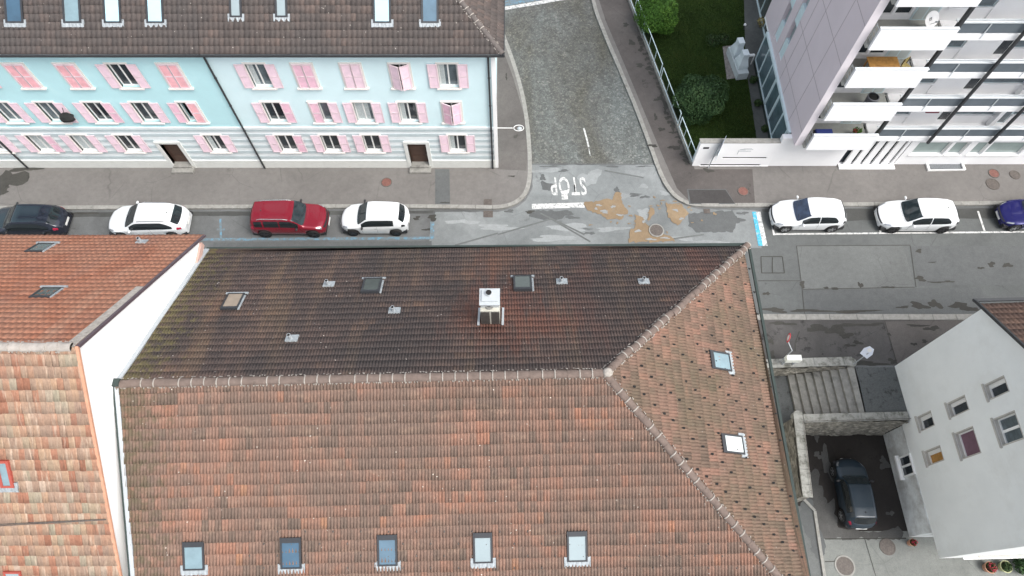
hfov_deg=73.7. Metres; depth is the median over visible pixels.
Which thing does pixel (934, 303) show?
dirt stains
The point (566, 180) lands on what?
road marking
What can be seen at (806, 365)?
retaining wall
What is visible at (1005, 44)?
window
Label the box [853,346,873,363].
white sign
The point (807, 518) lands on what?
damp stains
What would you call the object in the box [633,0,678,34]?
round shrub
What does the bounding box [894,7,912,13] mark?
window
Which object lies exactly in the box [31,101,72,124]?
window
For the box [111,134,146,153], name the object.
window
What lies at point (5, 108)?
window
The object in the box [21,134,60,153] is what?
window
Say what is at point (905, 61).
balcony chair
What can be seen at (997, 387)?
window
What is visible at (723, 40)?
garden plant
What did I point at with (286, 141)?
window
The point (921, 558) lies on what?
courtyard
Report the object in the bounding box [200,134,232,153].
window
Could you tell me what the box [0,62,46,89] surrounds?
window
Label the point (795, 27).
window
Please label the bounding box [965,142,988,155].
window
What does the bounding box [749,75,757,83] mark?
garden plant
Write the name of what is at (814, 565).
path
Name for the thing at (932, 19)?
satellite dish
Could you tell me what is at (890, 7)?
window
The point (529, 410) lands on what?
tiled building
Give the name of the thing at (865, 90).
balcony door
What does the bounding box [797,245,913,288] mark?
road repair
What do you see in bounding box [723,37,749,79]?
garden stove
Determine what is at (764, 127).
garden plant
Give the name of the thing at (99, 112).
window
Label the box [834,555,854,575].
manhole cover
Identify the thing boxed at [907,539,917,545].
flower pot
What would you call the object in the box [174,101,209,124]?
window
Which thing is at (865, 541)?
concrete joint
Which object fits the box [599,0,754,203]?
pavement tar
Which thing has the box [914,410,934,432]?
window
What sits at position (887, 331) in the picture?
asphalt joint
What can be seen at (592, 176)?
dust film
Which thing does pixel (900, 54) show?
balcony door
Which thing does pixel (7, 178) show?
moss growth
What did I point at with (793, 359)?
meter box
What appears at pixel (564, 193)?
road marking
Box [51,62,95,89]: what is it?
window
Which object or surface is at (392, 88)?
window
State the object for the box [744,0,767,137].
garden path
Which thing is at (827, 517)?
courtyard wear
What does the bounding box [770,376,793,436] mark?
landing
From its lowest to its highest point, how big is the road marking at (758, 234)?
0.001 m
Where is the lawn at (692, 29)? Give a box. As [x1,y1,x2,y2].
[632,0,755,155]
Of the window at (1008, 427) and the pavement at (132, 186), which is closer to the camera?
the window at (1008, 427)
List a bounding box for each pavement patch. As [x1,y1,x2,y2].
[435,169,734,203]
[689,190,733,202]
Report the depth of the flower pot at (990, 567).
32.71 m
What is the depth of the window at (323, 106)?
35.81 m
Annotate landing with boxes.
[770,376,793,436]
[856,367,906,412]
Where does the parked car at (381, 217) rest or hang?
on the road
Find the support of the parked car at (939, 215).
on the road lane
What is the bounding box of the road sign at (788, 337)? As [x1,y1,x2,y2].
[780,333,792,361]
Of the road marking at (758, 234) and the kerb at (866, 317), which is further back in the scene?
the road marking at (758, 234)
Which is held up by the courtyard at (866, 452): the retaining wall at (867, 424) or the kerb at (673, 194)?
the retaining wall at (867, 424)
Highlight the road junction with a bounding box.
[429,165,760,247]
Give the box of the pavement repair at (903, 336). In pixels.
[884,320,963,363]
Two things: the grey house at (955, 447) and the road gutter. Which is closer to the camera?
the grey house at (955, 447)
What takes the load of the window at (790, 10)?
in the apartment building at (953, 93)
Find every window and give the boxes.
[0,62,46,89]
[0,101,29,124]
[0,144,15,153]
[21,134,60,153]
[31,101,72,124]
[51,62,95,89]
[65,134,102,153]
[79,101,118,124]
[102,62,144,89]
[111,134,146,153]
[127,101,164,124]
[154,62,193,89]
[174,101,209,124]
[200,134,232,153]
[241,62,277,89]
[259,101,290,124]
[272,134,301,153]
[289,62,322,89]
[306,101,336,124]
[317,134,345,153]
[338,62,368,89]
[350,101,378,124]
[359,134,385,153]
[387,62,415,89]
[395,101,421,124]
[435,62,461,89]
[440,101,464,124]
[446,134,469,153]
[785,7,791,20]
[789,25,796,40]
[858,44,867,52]
[869,50,884,52]
[882,1,894,13]
[885,96,909,115]
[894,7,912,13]
[894,453,915,479]
[908,142,950,155]
[910,62,935,84]
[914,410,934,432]
[921,445,943,467]
[937,23,965,49]
[937,112,951,119]
[944,142,968,155]
[944,395,969,419]
[948,0,996,8]
[952,426,980,460]
[954,112,994,115]
[963,78,981,88]
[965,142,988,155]
[981,78,1023,84]
[981,142,1023,155]
[981,375,1008,401]
[990,410,1023,447]
[993,40,1014,53]
[997,112,1012,121]
[1012,40,1023,49]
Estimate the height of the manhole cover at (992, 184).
0.024 m
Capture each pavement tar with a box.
[498,57,527,170]
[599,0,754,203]
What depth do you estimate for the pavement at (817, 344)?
35.34 m
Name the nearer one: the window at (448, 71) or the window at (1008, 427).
the window at (1008, 427)
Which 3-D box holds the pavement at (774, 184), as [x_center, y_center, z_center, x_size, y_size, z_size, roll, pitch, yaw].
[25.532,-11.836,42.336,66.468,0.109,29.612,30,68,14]
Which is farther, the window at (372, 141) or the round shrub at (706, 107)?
the round shrub at (706, 107)
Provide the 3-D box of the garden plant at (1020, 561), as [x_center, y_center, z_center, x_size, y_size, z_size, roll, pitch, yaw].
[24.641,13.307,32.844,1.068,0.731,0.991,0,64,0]
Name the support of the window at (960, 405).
in the grey house at (955, 447)
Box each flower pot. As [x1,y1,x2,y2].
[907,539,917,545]
[982,561,997,573]
[997,560,1013,572]
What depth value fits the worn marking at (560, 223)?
38.21 m
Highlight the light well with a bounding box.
[925,163,965,170]
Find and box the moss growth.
[0,23,713,202]
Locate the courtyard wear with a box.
[809,435,903,540]
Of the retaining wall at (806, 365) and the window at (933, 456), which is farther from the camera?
the retaining wall at (806, 365)
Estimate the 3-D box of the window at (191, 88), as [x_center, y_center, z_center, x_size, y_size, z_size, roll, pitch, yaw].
[-16.450,-10.361,33.245,1.240,1.770,0.290,0,64,0]
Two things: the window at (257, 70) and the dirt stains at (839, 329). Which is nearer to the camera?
the window at (257, 70)
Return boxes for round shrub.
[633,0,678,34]
[672,73,729,125]
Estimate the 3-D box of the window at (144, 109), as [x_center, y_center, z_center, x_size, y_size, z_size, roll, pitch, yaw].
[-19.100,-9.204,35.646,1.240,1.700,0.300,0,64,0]
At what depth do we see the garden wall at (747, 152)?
38.78 m
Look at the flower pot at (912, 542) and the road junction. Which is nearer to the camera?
the flower pot at (912, 542)
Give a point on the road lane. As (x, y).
(787, 296)
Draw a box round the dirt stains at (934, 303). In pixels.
[73,210,1012,313]
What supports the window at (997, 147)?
in the apartment building at (953, 93)
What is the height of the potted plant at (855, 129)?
0.618 m
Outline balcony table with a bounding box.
[863,57,899,66]
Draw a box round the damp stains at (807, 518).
[800,498,825,559]
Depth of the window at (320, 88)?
33.24 m
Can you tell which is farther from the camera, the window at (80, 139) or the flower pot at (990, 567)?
the window at (80, 139)
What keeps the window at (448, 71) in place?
in the terraced house at (310, 83)
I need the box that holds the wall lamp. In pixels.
[514,125,523,130]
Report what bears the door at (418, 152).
in the terraced house at (310, 83)
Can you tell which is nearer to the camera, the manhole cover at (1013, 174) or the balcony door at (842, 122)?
the balcony door at (842, 122)
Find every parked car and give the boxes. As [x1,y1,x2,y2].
[0,202,72,234]
[108,201,192,234]
[249,199,329,237]
[341,199,409,235]
[769,195,846,232]
[830,458,876,529]
[873,196,959,233]
[994,199,1023,231]
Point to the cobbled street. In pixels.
(572, 82)
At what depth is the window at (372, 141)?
38.23 m
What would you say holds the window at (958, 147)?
in the apartment building at (953, 93)
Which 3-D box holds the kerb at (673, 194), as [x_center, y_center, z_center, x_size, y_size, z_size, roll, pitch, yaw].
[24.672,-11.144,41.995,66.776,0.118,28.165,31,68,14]
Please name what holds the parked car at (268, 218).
on the road
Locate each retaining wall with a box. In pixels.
[766,357,856,376]
[783,410,812,501]
[803,411,910,435]
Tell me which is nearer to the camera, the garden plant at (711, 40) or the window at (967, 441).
the window at (967, 441)
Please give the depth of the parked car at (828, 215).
37.51 m
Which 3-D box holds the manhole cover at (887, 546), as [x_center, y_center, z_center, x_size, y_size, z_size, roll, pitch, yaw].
[18.432,12.700,33.498,0.792,0.024,0.792,0,64,0]
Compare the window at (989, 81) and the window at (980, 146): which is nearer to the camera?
the window at (989, 81)
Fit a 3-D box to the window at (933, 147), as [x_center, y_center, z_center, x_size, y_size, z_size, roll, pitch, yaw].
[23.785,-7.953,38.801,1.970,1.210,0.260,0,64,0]
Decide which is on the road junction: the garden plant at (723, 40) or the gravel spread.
the gravel spread
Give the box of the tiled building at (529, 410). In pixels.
[111,242,810,575]
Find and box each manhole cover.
[381,178,391,186]
[483,211,492,216]
[484,199,491,204]
[649,224,663,236]
[737,186,748,195]
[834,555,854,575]
[879,538,895,554]
[986,178,999,189]
[988,169,999,177]
[1009,170,1020,178]
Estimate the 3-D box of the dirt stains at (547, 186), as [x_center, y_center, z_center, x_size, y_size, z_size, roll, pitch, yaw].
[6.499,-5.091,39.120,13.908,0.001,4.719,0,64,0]
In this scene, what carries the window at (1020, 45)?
in the apartment building at (953, 93)
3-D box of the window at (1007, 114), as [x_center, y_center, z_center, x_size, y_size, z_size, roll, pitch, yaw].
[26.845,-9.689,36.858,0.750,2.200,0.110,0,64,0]
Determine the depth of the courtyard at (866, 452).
35.16 m
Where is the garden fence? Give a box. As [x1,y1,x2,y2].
[628,0,695,164]
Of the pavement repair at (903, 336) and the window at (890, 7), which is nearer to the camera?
the window at (890, 7)
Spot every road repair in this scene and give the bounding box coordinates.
[213,241,1023,313]
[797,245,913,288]
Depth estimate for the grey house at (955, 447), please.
29.43 m
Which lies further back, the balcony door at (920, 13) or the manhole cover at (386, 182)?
the manhole cover at (386, 182)
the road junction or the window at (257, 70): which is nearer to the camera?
the window at (257, 70)
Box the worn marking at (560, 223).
[455,170,703,244]
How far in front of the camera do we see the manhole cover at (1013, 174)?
39.72 m
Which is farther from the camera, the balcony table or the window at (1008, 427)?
the balcony table
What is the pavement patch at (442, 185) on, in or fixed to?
on the pavement at (132, 186)
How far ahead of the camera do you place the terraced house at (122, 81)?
34.25 m
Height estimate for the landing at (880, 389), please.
0.001 m
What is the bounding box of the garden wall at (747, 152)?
[692,138,780,165]
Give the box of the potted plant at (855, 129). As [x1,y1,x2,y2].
[852,127,861,132]
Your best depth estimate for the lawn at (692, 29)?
43.84 m
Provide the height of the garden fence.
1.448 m
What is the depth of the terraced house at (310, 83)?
33.36 m
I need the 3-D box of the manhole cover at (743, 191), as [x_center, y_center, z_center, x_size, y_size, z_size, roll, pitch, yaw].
[13.281,-5.565,39.217,0.648,0.024,0.648,0,64,0]
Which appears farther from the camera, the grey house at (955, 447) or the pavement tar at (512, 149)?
the pavement tar at (512, 149)
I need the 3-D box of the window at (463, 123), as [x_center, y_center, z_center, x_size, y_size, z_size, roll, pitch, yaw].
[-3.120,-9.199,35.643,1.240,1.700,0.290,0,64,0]
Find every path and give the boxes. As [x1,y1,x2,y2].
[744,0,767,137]
[798,506,821,575]
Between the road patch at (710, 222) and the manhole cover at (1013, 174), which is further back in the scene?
the manhole cover at (1013, 174)
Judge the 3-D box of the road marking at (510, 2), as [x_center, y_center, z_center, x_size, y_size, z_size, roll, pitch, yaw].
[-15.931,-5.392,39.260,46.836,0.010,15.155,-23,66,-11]
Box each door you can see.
[163,144,188,161]
[408,144,428,161]
[840,121,861,123]
[861,88,884,92]
[884,50,911,58]
[909,7,941,19]
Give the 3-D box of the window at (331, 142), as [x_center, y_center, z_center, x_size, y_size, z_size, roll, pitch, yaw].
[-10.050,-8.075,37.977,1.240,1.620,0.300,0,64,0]
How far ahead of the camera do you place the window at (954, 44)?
32.73 m
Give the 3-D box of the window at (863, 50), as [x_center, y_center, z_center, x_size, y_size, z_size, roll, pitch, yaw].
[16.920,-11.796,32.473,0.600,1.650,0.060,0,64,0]
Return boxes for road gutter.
[72,208,996,220]
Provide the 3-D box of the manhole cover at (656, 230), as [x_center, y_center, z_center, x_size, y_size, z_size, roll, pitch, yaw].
[8.072,-3.228,38.160,0.864,0.024,0.864,0,64,0]
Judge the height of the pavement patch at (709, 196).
0.001 m
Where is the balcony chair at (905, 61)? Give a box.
[900,56,910,66]
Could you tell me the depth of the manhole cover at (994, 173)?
39.75 m
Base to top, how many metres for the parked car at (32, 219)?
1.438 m
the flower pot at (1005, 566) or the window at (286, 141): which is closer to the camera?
the flower pot at (1005, 566)
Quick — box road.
[67,2,993,410]
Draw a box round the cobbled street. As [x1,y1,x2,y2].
[505,0,653,163]
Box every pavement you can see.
[0,46,527,206]
[595,0,1023,202]
[758,320,951,364]
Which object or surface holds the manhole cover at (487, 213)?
on the road junction
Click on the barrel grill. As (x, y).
(872, 97)
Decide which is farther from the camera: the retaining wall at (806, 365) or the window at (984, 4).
the retaining wall at (806, 365)
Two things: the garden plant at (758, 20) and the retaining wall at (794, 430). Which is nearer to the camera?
the retaining wall at (794, 430)
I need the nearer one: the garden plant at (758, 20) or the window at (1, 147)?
the window at (1, 147)
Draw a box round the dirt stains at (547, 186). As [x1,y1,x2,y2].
[504,165,748,234]
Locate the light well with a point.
(945, 167)
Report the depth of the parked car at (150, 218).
37.24 m
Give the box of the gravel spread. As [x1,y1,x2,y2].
[584,192,716,242]
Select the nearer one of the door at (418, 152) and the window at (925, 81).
the window at (925, 81)
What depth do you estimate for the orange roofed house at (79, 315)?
21.84 m
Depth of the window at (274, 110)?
35.81 m
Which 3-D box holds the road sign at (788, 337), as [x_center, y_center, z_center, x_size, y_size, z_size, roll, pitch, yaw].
[13.408,2.999,33.803,0.305,2.540,0.745,-17,65,-8]
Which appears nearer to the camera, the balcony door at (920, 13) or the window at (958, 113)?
the balcony door at (920, 13)
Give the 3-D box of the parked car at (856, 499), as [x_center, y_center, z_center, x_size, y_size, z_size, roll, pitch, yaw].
[17.060,10.164,33.949,1.891,1.431,3.461,1,64,0]
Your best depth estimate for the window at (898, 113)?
37.10 m
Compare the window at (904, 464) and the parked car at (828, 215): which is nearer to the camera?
the window at (904, 464)
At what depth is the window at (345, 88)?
33.24 m
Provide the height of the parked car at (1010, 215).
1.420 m
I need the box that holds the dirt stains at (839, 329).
[768,321,938,365]
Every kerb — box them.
[0,36,531,209]
[591,0,1004,207]
[757,314,972,319]
[803,499,825,575]
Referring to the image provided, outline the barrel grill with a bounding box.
[864,92,879,101]
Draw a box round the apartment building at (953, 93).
[753,0,1023,169]
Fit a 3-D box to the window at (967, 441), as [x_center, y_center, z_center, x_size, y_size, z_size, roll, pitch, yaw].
[19.666,6.678,29.394,0.290,1.421,1.246,-1,64,-1]
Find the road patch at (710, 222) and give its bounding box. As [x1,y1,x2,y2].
[528,210,736,232]
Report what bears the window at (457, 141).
in the terraced house at (310, 83)
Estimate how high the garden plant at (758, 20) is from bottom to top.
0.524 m
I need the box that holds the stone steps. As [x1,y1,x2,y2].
[782,367,865,441]
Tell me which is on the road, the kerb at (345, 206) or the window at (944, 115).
the kerb at (345, 206)
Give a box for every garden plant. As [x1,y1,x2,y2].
[705,33,721,46]
[718,33,729,43]
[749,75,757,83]
[754,99,762,105]
[757,16,764,26]
[761,124,768,131]
[1012,558,1023,574]
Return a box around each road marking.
[202,0,538,240]
[505,0,1023,245]
[551,177,586,194]
[752,212,762,245]
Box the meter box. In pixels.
[781,355,801,364]
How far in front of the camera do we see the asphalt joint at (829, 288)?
37.19 m
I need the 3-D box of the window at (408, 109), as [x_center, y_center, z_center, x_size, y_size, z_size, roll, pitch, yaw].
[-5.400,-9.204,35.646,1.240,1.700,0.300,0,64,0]
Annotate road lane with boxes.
[745,212,1023,313]
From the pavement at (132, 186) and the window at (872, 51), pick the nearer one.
the window at (872, 51)
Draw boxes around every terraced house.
[0,0,262,173]
[197,0,504,173]
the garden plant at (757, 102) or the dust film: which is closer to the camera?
the dust film
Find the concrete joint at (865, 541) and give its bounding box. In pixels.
[825,538,905,575]
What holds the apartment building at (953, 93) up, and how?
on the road
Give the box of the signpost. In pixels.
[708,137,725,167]
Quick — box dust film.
[445,168,729,242]
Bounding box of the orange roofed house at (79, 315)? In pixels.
[0,234,205,575]
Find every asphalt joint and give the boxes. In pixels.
[758,245,915,312]
[795,321,896,361]
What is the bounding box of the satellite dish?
[918,11,938,26]
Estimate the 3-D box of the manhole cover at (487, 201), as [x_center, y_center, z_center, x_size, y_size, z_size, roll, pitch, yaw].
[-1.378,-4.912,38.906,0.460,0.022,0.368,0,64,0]
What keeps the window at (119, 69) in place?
in the terraced house at (122, 81)
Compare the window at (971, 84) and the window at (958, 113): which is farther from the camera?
the window at (958, 113)
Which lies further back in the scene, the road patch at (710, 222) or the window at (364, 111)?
the road patch at (710, 222)
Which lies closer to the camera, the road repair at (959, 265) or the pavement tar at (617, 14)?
the road repair at (959, 265)
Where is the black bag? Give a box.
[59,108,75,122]
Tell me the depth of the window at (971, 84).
35.05 m
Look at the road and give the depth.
38.37 m
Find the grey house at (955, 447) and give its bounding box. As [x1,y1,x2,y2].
[883,297,1023,559]
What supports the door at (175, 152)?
in the terraced house at (122, 81)
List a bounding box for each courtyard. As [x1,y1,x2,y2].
[798,431,907,530]
[817,531,1023,575]
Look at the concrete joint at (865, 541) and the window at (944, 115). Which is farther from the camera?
the window at (944, 115)

